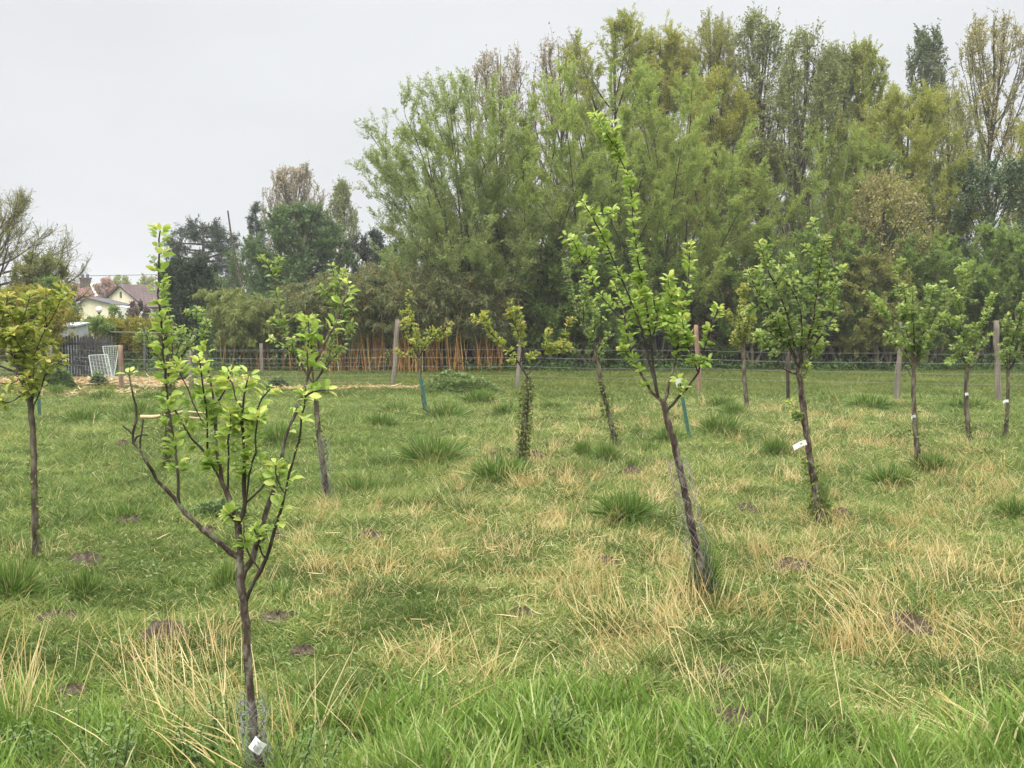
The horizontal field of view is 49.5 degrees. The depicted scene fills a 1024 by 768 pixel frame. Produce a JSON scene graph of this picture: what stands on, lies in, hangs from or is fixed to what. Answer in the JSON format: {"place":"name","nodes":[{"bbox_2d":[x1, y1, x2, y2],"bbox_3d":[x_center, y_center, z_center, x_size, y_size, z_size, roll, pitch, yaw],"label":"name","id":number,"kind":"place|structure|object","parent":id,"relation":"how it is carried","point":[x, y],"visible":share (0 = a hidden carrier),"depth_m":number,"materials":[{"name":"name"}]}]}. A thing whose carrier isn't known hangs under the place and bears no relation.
{"place":"outdoors","nodes":[
{"label":"outdoors","id":0,"kind":"place"},
{"bbox_2d":[103,284,199,336],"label":"cream house","id":1,"kind":"structure","parent":0,"point":[125,293],"depth_m":79.70,"materials":[{"name":"paint"}]},
{"bbox_2d":[0,337,1023,767],"bbox_3d":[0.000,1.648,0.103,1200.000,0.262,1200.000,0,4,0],"label":"ground","id":2,"kind":"structure","parent":0,"point":[376,523],"depth_m":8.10,"materials":[{"name":"plant"}]},
{"bbox_2d":[0,548,57,602],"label":"grass tussock","id":3,"kind":"object","parent":2,"relation":"on","point":[12,578],"depth_m":6.28,"materials":[{"name":"plant"}]},
{"bbox_2d":[0,280,76,562],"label":"apple tree","id":4,"kind":"object","parent":2,"relation":"on","point":[23,353],"visible":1,"depth_m":7.14,"materials":[{"name":"green plant"}]},
{"bbox_2d":[0,279,87,376],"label":"tree foliage","id":5,"kind":"object","parent":2,"relation":"on","point":[61,321],"visible":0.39,"depth_m":28.72,"materials":[{"name":"green plant"}]},
{"bbox_2d":[7,248,81,345],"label":"shrub","id":6,"kind":"object","parent":2,"relation":"on","point":[47,261],"visible":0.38,"depth_m":40.42,"materials":[{"name":"green plant"}]},
{"bbox_2d":[0,184,101,348],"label":"bare tree","id":7,"kind":"object","parent":2,"relation":"on","point":[18,209],"visible":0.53,"depth_m":41.82,"materials":[{"name":"grey plant"}]},
{"bbox_2d":[52,335,113,376],"bbox_3d":[-11.436,-0.736,29.425,1.800,1.110,0.048,0,4,0],"label":"paling fence","id":8,"kind":"object","parent":2,"relation":"on","point":[87,344],"visible":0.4,"depth_m":29.40,"materials":[{"name":"wood"}]},
{"bbox_2d":[53,564,112,599],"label":"grass tussock","id":9,"kind":"object","parent":2,"relation":"on","point":[83,580],"depth_m":6.47,"materials":[{"name":"plant"}]},
{"bbox_2d":[77,297,128,337],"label":"lean to","id":10,"kind":"object","parent":2,"relation":"on","point":[93,305],"visible":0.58,"depth_m":73.84,"materials":[{"name":"paint"}]},
{"bbox_2d":[82,314,124,360],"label":"shrub","id":11,"kind":"object","parent":2,"relation":"on","point":[104,329],"visible":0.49,"depth_m":32.84,"materials":[{"name":"green plant"}]},
{"bbox_2d":[73,709,140,767],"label":"nettle","id":12,"kind":"object","parent":2,"relation":"on","point":[126,748],"visible":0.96,"depth_m":4.03,"materials":[{"name":"green plant"}]},
{"bbox_2d":[92,314,176,368],"bbox_3d":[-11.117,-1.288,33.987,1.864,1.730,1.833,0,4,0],"label":"conifer hedge","id":13,"kind":"object","parent":2,"relation":"on","point":[136,325],"visible":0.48,"depth_m":33.57,"materials":[{"name":"green plant"}]},
{"bbox_2d":[137,619,188,646],"bbox_3d":[-1.794,1.273,5.732,0.293,0.142,0.248,0,4,0],"label":"molehill","id":14,"kind":"object","parent":2,"relation":"on","point":[154,624],"visible":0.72,"depth_m":5.68,"materials":[{"name":"soil"}]},
{"bbox_2d":[153,254,192,355],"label":"yew tree","id":15,"kind":"object","parent":2,"relation":"on","point":[175,264],"visible":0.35,"depth_m":37.63,"materials":[{"name":"green plant"}]},
{"bbox_2d":[133,254,212,468],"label":"fruit tree","id":16,"kind":"object","parent":2,"relation":"on","point":[189,344],"visible":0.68,"depth_m":11.59,"materials":[{"name":"green plant"}]},
{"bbox_2d":[170,253,221,364],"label":"yew tree","id":17,"kind":"object","parent":2,"relation":"on","point":[199,273],"visible":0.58,"depth_m":36.62,"materials":[{"name":"green plant"}]},
{"bbox_2d":[160,214,245,328],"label":"cedar tree","id":18,"kind":"object","parent":2,"relation":"on","point":[216,233],"visible":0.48,"depth_m":58.87,"materials":[{"name":"green plant"}]},
{"bbox_2d":[175,703,230,767],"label":"nettle","id":19,"kind":"object","parent":2,"relation":"on","point":[196,755],"visible":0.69,"depth_m":4.05,"materials":[{"name":"green plant"}]},
{"bbox_2d":[0,373,418,397],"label":"straw","id":20,"kind":"object","parent":2,"relation":"on","point":[136,380],"visible":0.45,"depth_m":25.79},
{"bbox_2d":[188,497,249,519],"bbox_3d":[-2.392,1.019,9.011,0.569,0.222,0.419,0,4,0],"label":"weed patch","id":21,"kind":"object","parent":2,"relation":"on","point":[218,504],"visible":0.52,"depth_m":8.95,"materials":[{"name":"green plant"}]},
{"bbox_2d":[176,675,261,757],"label":"nettle","id":22,"kind":"object","parent":2,"relation":"on","point":[210,705],"visible":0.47,"depth_m":4.21,"materials":[{"name":"green plant"}]},
{"bbox_2d":[187,284,274,368],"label":"bamboo clump","id":23,"kind":"object","parent":2,"relation":"on","point":[222,298],"visible":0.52,"depth_m":33.15,"materials":[{"name":"plant"}]},
{"bbox_2d":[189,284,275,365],"bbox_3d":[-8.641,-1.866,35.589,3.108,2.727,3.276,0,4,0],"label":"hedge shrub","id":24,"kind":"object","parent":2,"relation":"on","point":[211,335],"visible":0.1,"depth_m":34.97,"materials":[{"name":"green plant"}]},
{"bbox_2d":[209,240,262,297],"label":"shrub","id":25,"kind":"object","parent":2,"relation":"on","point":[232,269],"visible":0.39,"depth_m":54.26,"materials":[{"name":"green plant"}]},
{"bbox_2d":[116,222,360,767],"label":"plum tree","id":26,"kind":"object","parent":2,"relation":"on","point":[252,416],"visible":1,"depth_m":3.76,"materials":[{"name":"green plant"}]},
{"bbox_2d":[235,689,274,767],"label":"wire guard","id":27,"kind":"object","parent":26,"relation":"attached to","point":[262,732],"visible":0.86,"depth_m":3.81,"materials":[{"name":"metal"}]},
{"bbox_2d":[240,200,273,298],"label":"spruce tree","id":28,"kind":"object","parent":2,"relation":"on","point":[253,217],"visible":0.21,"depth_m":57.51,"materials":[{"name":"green plant"}]},
{"bbox_2d":[222,289,300,369],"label":"bamboo clump","id":29,"kind":"object","parent":2,"relation":"on","point":[259,313],"visible":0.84,"depth_m":32.37,"materials":[{"name":"plant"}]},
{"bbox_2d":[252,415,314,449],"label":"grass tussock","id":30,"kind":"object","parent":2,"relation":"on","point":[280,430],"depth_m":14.05,"materials":[{"name":"plant"}]},
{"bbox_2d":[263,279,327,370],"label":"bamboo clump","id":31,"kind":"object","parent":2,"relation":"on","point":[291,308],"visible":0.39,"depth_m":32.57,"materials":[{"name":"plant"}]},
{"bbox_2d":[259,160,333,283],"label":"poplar tree","id":32,"kind":"object","parent":2,"relation":"on","point":[282,184],"visible":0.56,"depth_m":66.84,"materials":[{"name":"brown plant"}]},
{"bbox_2d":[240,198,359,299],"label":"lime tree","id":33,"kind":"object","parent":2,"relation":"on","point":[323,239],"visible":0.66,"depth_m":48.74,"materials":[{"name":"green plant"}]},
{"bbox_2d":[258,719,352,767],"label":"nettle","id":34,"kind":"object","parent":2,"relation":"on","point":[306,752],"visible":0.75,"depth_m":3.93,"materials":[{"name":"green plant"}]},
{"bbox_2d":[257,254,358,499],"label":"plum tree","id":35,"kind":"object","parent":2,"relation":"on","point":[335,284],"visible":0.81,"depth_m":9.91,"materials":[{"name":"green plant"}]},
{"bbox_2d":[289,267,381,370],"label":"bamboo clump","id":36,"kind":"object","parent":2,"relation":"on","point":[322,309],"visible":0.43,"depth_m":32.20,"materials":[{"name":"plant"}]},
{"bbox_2d":[324,174,363,271],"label":"poplar tree","id":37,"kind":"object","parent":2,"relation":"on","point":[340,201],"visible":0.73,"depth_m":63.22,"materials":[{"name":"green plant"}]},
{"bbox_2d":[334,227,385,284],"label":"pine tree","id":38,"kind":"object","parent":2,"relation":"on","point":[365,251],"visible":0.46,"depth_m":51.48,"materials":[{"name":"green plant"}]},
{"bbox_2d":[327,257,405,370],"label":"bamboo clump","id":39,"kind":"object","parent":2,"relation":"on","point":[372,322],"visible":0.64,"depth_m":32.16,"materials":[{"name":"plant"}]},
{"bbox_2d":[369,255,456,371],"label":"bamboo clump","id":40,"kind":"object","parent":2,"relation":"on","point":[397,294],"visible":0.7,"depth_m":31.79,"materials":[{"name":"plant"}]},
{"bbox_2d":[393,289,454,413],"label":"apple tree","id":41,"kind":"object","parent":2,"relation":"on","point":[426,342],"visible":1,"depth_m":17.82,"materials":[{"name":"green plant"}]},
{"bbox_2d":[376,425,484,466],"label":"grass tussock","id":42,"kind":"object","parent":2,"relation":"on","point":[447,448],"depth_m":12.27,"materials":[{"name":"plant"}]},
{"bbox_2d":[406,398,473,418],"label":"grass tussock","id":43,"kind":"object","parent":2,"relation":"on","point":[449,408],"depth_m":17.53,"materials":[{"name":"plant"}]},
{"bbox_2d":[394,262,489,370],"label":"bamboo clump","id":44,"kind":"object","parent":2,"relation":"on","point":[456,312],"visible":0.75,"depth_m":32.04,"materials":[{"name":"plant"}]},
{"bbox_2d":[418,369,500,393],"bbox_3d":[-1.121,-0.049,23.607,1.832,0.600,1.356,0,4,0],"label":"nettle mound","id":45,"kind":"object","parent":2,"relation":"on","point":[449,380],"visible":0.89,"depth_m":23.32,"materials":[{"name":"green plant"}]},
{"bbox_2d":[345,65,574,366],"bbox_3d":[-1.457,-5.063,33.773,7.082,9.328,6.405,0,4,0],"label":"willow tree","id":46,"kind":"object","parent":2,"relation":"on","point":[475,229],"visible":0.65,"depth_m":32.47,"materials":[{"name":"green plant"}]},
{"bbox_2d":[437,270,526,370],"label":"bamboo clump","id":47,"kind":"object","parent":2,"relation":"on","point":[494,304],"visible":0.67,"depth_m":32.35,"materials":[{"name":"plant"}]},
{"bbox_2d":[448,447,546,485],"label":"grass tussock","id":48,"kind":"object","parent":2,"relation":"on","point":[490,470],"depth_m":10.78,"materials":[{"name":"plant"}]},
{"bbox_2d":[382,64,618,364],"bbox_3d":[-0.186,-5.142,34.620,7.465,9.373,7.948,0,4,0],"label":"willow tree","id":49,"kind":"object","parent":2,"relation":"on","point":[587,149],"visible":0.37,"depth_m":33.18,"materials":[{"name":"green plant"}]},
{"bbox_2d":[461,39,552,215],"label":"poplar tree","id":50,"kind":"object","parent":2,"relation":"on","point":[503,82],"visible":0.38,"depth_m":47.06,"materials":[{"name":"green plant"}]},
{"bbox_2d":[0,319,1018,399],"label":"wire fence","id":51,"kind":"object","parent":2,"relation":"on","point":[899,362],"visible":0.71,"depth_m":24.27,"materials":[{"name":"metal"}]},
{"bbox_2d":[0,645,1023,767],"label":"tall grass","id":52,"kind":"structure","parent":2,"relation":"on","point":[516,719],"depth_m":4.14,"materials":[{"name":"plant"}]},
{"bbox_2d":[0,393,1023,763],"bbox_3d":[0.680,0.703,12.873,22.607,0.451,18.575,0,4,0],"label":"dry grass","id":53,"kind":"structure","parent":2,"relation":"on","point":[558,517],"depth_m":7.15,"materials":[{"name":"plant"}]},
{"bbox_2d":[0,367,1023,397],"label":"field grass","id":54,"kind":"structure","parent":2,"relation":"on","point":[857,376],"depth_m":27.44,"materials":[{"name":"plant"}]},
{"bbox_2d":[0,530,1023,767],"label":"dead stalks","id":55,"kind":"object","parent":2,"relation":"on","point":[224,656],"visible":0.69,"depth_m":4.88,"materials":[{"name":"beige plant"}]},
{"bbox_2d":[0,402,1023,767],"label":"meadow herbs","id":56,"kind":"object","parent":2,"relation":"on","point":[514,598],"visible":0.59,"depth_m":6.40,"materials":[{"name":"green plant"}]},
{"bbox_2d":[468,298,577,464],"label":"apple tree","id":57,"kind":"object","parent":2,"relation":"on","point":[524,428],"visible":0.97,"depth_m":11.79,"materials":[{"name":"green plant"}]},
{"bbox_2d":[490,233,598,368],"bbox_3d":[0.853,-2.573,34.435,4.075,4.274,4.342,-1,4,-22],"label":"hedge shrub","id":58,"kind":"object","parent":2,"relation":"on","point":[540,319],"visible":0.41,"depth_m":33.28,"materials":[{"name":"green plant"}]},
{"bbox_2d":[522,685,589,752],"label":"nettle","id":59,"kind":"object","parent":2,"relation":"on","point":[554,707],"visible":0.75,"depth_m":4.08,"materials":[{"name":"green plant"}]},
{"bbox_2d":[511,22,613,198],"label":"poplar tree","id":60,"kind":"object","parent":2,"relation":"on","point":[553,73],"visible":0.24,"depth_m":46.96,"materials":[{"name":"green plant"}]},
{"bbox_2d":[102,348,1023,371],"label":"weeds","id":61,"kind":"object","parent":2,"relation":"on","point":[828,366],"visible":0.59,"depth_m":33.05,"materials":[{"name":"green plant"}]},
{"bbox_2d":[527,253,639,369],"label":"hedge shrub","id":62,"kind":"object","parent":2,"relation":"on","point":[608,325],"visible":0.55,"depth_m":33.14,"materials":[{"name":"green plant"}]},
{"bbox_2d":[561,257,620,447],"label":"fruit tree","id":63,"kind":"object","parent":2,"relation":"on","point":[589,330],"visible":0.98,"depth_m":13.97,"materials":[{"name":"green plant"}]},
{"bbox_2d":[469,53,713,365],"bbox_3d":[2.760,-5.615,35.797,7.713,10.185,7.765,1,4,19],"label":"willow tree","id":64,"kind":"object","parent":2,"relation":"on","point":[626,118],"visible":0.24,"depth_m":34.16,"materials":[{"name":"green plant"}]},
{"bbox_2d":[547,3,684,252],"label":"poplar tree","id":65,"kind":"object","parent":2,"relation":"on","point":[619,27],"visible":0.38,"depth_m":40.87,"materials":[{"name":"green plant"}]},
{"bbox_2d":[583,483,667,524],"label":"grass tussock","id":66,"kind":"object","parent":2,"relation":"on","point":[632,503],"depth_m":8.76,"materials":[{"name":"plant"}]},
{"bbox_2d":[542,107,724,600],"bbox_3d":[0.694,-0.141,6.475,0.860,2.848,0.907,-1,4,-12],"label":"plum tree","id":67,"kind":"object","parent":2,"relation":"on","point":[686,336],"visible":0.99,"depth_m":6.27,"materials":[{"name":"green plant"}]},
{"bbox_2d":[663,455,716,589],"bbox_3d":[1.013,0.792,6.322,0.306,0.771,0.154,0,4,0],"label":"wire guard","id":68,"kind":"object","parent":67,"relation":"attached to","point":[688,472],"visible":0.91,"depth_m":6.29,"materials":[{"name":"metal"}]},
{"bbox_2d":[585,235,699,368],"bbox_3d":[4.234,-2.523,34.454,4.193,4.194,4.052,0,4,0],"label":"hedge shrub","id":69,"kind":"object","parent":2,"relation":"on","point":[657,272],"visible":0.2,"depth_m":33.70,"materials":[{"name":"green plant"}]},
{"bbox_2d":[610,9,711,271],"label":"willow tree","id":70,"kind":"object","parent":2,"relation":"on","point":[672,42],"visible":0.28,"depth_m":40.70,"materials":[{"name":"green plant"}]},
{"bbox_2d":[569,61,805,367],"bbox_3d":[5.452,-5.218,34.688,7.274,9.527,7.010,1,4,18],"label":"willow tree","id":71,"kind":"object","parent":2,"relation":"on","point":[730,172],"visible":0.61,"depth_m":33.51,"materials":[{"name":"green plant"}]},
{"bbox_2d":[679,526,730,600],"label":"grass tussock","id":72,"kind":"object","parent":2,"relation":"on","point":[706,566],"depth_m":6.35,"materials":[{"name":"plant"}]},
{"bbox_2d":[647,4,769,261],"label":"willow tree","id":73,"kind":"object","parent":2,"relation":"on","point":[719,40],"visible":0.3,"depth_m":40.81,"materials":[{"name":"green plant"}]},
{"bbox_2d":[682,267,754,367],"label":"hedge shrub","id":74,"kind":"object","parent":2,"relation":"on","point":[728,301],"visible":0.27,"depth_m":33.82,"materials":[{"name":"green plant"}]},
{"bbox_2d":[689,406,750,434],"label":"grass tussock","id":75,"kind":"object","parent":2,"relation":"on","point":[722,420],"depth_m":15.45,"materials":[{"name":"plant"}]},
{"bbox_2d":[676,63,768,273],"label":"willow tree","id":76,"kind":"object","parent":2,"relation":"on","point":[713,79],"visible":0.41,"depth_m":38.37,"materials":[{"name":"green plant"}]},
{"bbox_2d":[725,282,757,406],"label":"apple tree","id":77,"kind":"object","parent":2,"relation":"on","point":[741,336],"visible":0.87,"depth_m":19.27,"materials":[{"name":"green plant"}]},
{"bbox_2d":[698,242,802,369],"bbox_3d":[7.344,-2.478,33.859,3.350,4.136,3.389,1,4,17],"label":"hedge shrub","id":78,"kind":"object","parent":2,"relation":"on","point":[723,326],"visible":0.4,"depth_m":33.20,"materials":[{"name":"green plant"}]},
{"bbox_2d":[706,133,814,278],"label":"willow tree","id":79,"kind":"object","parent":2,"relation":"on","point":[776,177],"visible":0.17,"depth_m":39.25,"materials":[{"name":"green plant"}]},
{"bbox_2d":[727,1,805,231],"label":"birch tree","id":80,"kind":"object","parent":2,"relation":"on","point":[760,45],"visible":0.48,"depth_m":39.93,"materials":[{"name":"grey plant"}]},
{"bbox_2d":[737,228,843,368],"bbox_3d":[8.328,-2.566,33.703,3.387,4.368,3.242,-2,4,-23],"label":"hedge shrub","id":81,"kind":"object","parent":2,"relation":"on","point":[803,237],"visible":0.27,"depth_m":33.01,"materials":[{"name":"green plant"}]},
{"bbox_2d":[739,217,848,522],"bbox_3d":[2.199,-0.057,8.645,0.872,2.445,0.538,-1,4,-13],"label":"fruit tree","id":82,"kind":"object","parent":2,"relation":"on","point":[776,323],"visible":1,"depth_m":8.67,"materials":[{"name":"green plant"}]},
{"bbox_2d":[753,16,849,250],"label":"birch tree","id":83,"kind":"object","parent":2,"relation":"on","point":[797,78],"visible":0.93,"depth_m":37.31,"materials":[{"name":"green plant"}]},
{"bbox_2d":[773,220,880,368],"bbox_3d":[9.797,-2.744,34.426,3.779,4.617,3.551,0,4,0],"label":"hedge shrub","id":84,"kind":"object","parent":2,"relation":"on","point":[846,256],"visible":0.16,"depth_m":33.76,"materials":[{"name":"green plant"}]},
{"bbox_2d":[788,39,870,242],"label":"poplar tree","id":85,"kind":"object","parent":2,"relation":"on","point":[844,59],"visible":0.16,"depth_m":43.91,"materials":[{"name":"green plant"}]},
{"bbox_2d":[761,116,901,364],"bbox_3d":[10.641,-4.693,36.833,4.702,8.180,4.664,-3,5,-40],"label":"willow tree","id":86,"kind":"object","parent":2,"relation":"on","point":[853,137],"visible":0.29,"depth_m":36.12,"materials":[{"name":"green plant"}]},
{"bbox_2d":[812,31,902,250],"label":"poplar tree","id":87,"kind":"object","parent":2,"relation":"on","point":[862,56],"visible":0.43,"depth_m":43.41,"materials":[{"name":"green plant"}]},
{"bbox_2d":[810,128,923,308],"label":"willow tree","id":88,"kind":"object","parent":2,"relation":"on","point":[879,155],"visible":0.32,"depth_m":36.91,"materials":[{"name":"green plant"}]},
{"bbox_2d":[817,251,922,369],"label":"hedge shrub","id":89,"kind":"object","parent":2,"relation":"on","point":[862,343],"visible":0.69,"depth_m":32.97,"materials":[{"name":"green plant"}]},
{"bbox_2d":[818,160,951,366],"bbox_3d":[11.699,-3.764,35.353,4.268,6.522,4.452,0,4,0],"label":"shrub","id":90,"kind":"object","parent":2,"relation":"on","point":[877,193],"visible":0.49,"depth_m":34.59,"materials":[{"name":"green plant"}]},
{"bbox_2d":[856,459,927,486],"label":"grass tussock","id":91,"kind":"object","parent":2,"relation":"on","point":[891,470],"depth_m":10.92,"materials":[{"name":"plant"}]},
{"bbox_2d":[862,256,946,469],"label":"fruit tree","id":92,"kind":"object","parent":2,"relation":"on","point":[906,311],"visible":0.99,"depth_m":11.90,"materials":[{"name":"green plant"}]},
{"bbox_2d":[826,77,985,271],"bbox_3d":[13.670,-5.664,38.642,5.213,9.867,5.345,0,4,0],"label":"willow tree","id":93,"kind":"object","parent":2,"relation":"on","point":[894,105],"visible":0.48,"depth_m":37.82,"materials":[{"name":"green plant"}]},
{"bbox_2d":[884,611,932,634],"bbox_3d":[2.075,1.248,5.815,0.266,0.119,0.225,0,4,0],"label":"molehill","id":94,"kind":"object","parent":2,"relation":"on","point":[918,622],"visible":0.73,"depth_m":5.77,"materials":[{"name":"soil"}]},
{"bbox_2d":[889,18,957,229],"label":"poplar tree","id":95,"kind":"object","parent":2,"relation":"on","point":[926,47],"visible":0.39,"depth_m":53.78,"materials":[{"name":"green plant"}]},
{"bbox_2d":[868,229,979,369],"bbox_3d":[12.402,-2.541,33.916,3.655,4.302,3.692,2,4,33],"label":"hedge shrub","id":96,"kind":"object","parent":2,"relation":"on","point":[920,280],"visible":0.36,"depth_m":33.12,"materials":[{"name":"green plant"}]},
{"bbox_2d":[897,447,954,471],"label":"grass tussock","id":97,"kind":"object","parent":2,"relation":"on","point":[935,459],"depth_m":11.87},
{"bbox_2d":[908,79,994,258],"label":"willow tree","id":98,"kind":"object","parent":2,"relation":"on","point":[954,95],"visible":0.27,"depth_m":45.95,"materials":[{"name":"green plant"}]},
{"bbox_2d":[915,220,1020,368],"bbox_3d":[13.874,-2.678,34.269,3.690,4.857,3.418,-3,5,-43],"label":"hedge shrub","id":99,"kind":"object","parent":2,"relation":"on","point":[985,231],"visible":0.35,"depth_m":33.52,"materials":[{"name":"green plant"}]},
{"bbox_2d":[939,259,997,440],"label":"fruit tree","id":100,"kind":"object","parent":2,"relation":"on","point":[967,335],"visible":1,"depth_m":13.62,"materials":[{"name":"green plant"}]},
{"bbox_2d":[920,147,1023,286],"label":"holly tree","id":101,"kind":"object","parent":2,"relation":"on","point":[1010,179],"visible":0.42,"depth_m":36.95,"materials":[{"name":"green plant"}]},
{"bbox_2d":[945,8,1023,245],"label":"poplar tree","id":102,"kind":"object","parent":2,"relation":"on","point":[995,77],"visible":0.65,"depth_m":47.85,"materials":[{"name":"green plant"}]},
{"bbox_2d":[968,216,1023,367],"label":"hedge shrub","id":103,"kind":"object","parent":2,"relation":"on","point":[1014,243],"visible":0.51,"depth_m":33.39,"materials":[{"name":"green plant"}]},
{"bbox_2d":[987,117,1023,266],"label":"willow tree","id":104,"kind":"object","parent":2,"relation":"on","point":[1020,131],"visible":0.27,"depth_m":40.89,"materials":[{"name":"green plant"}]},
{"bbox_2d":[995,293,1023,435],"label":"fruit tree","id":105,"kind":"object","parent":2,"relation":"on","point":[1008,326],"visible":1,"depth_m":14.85,"materials":[{"name":"green plant"}]},
{"bbox_2d":[0,0,1023,303],"label":"sky","id":106,"kind":"structure","parent":0,"point":[121,117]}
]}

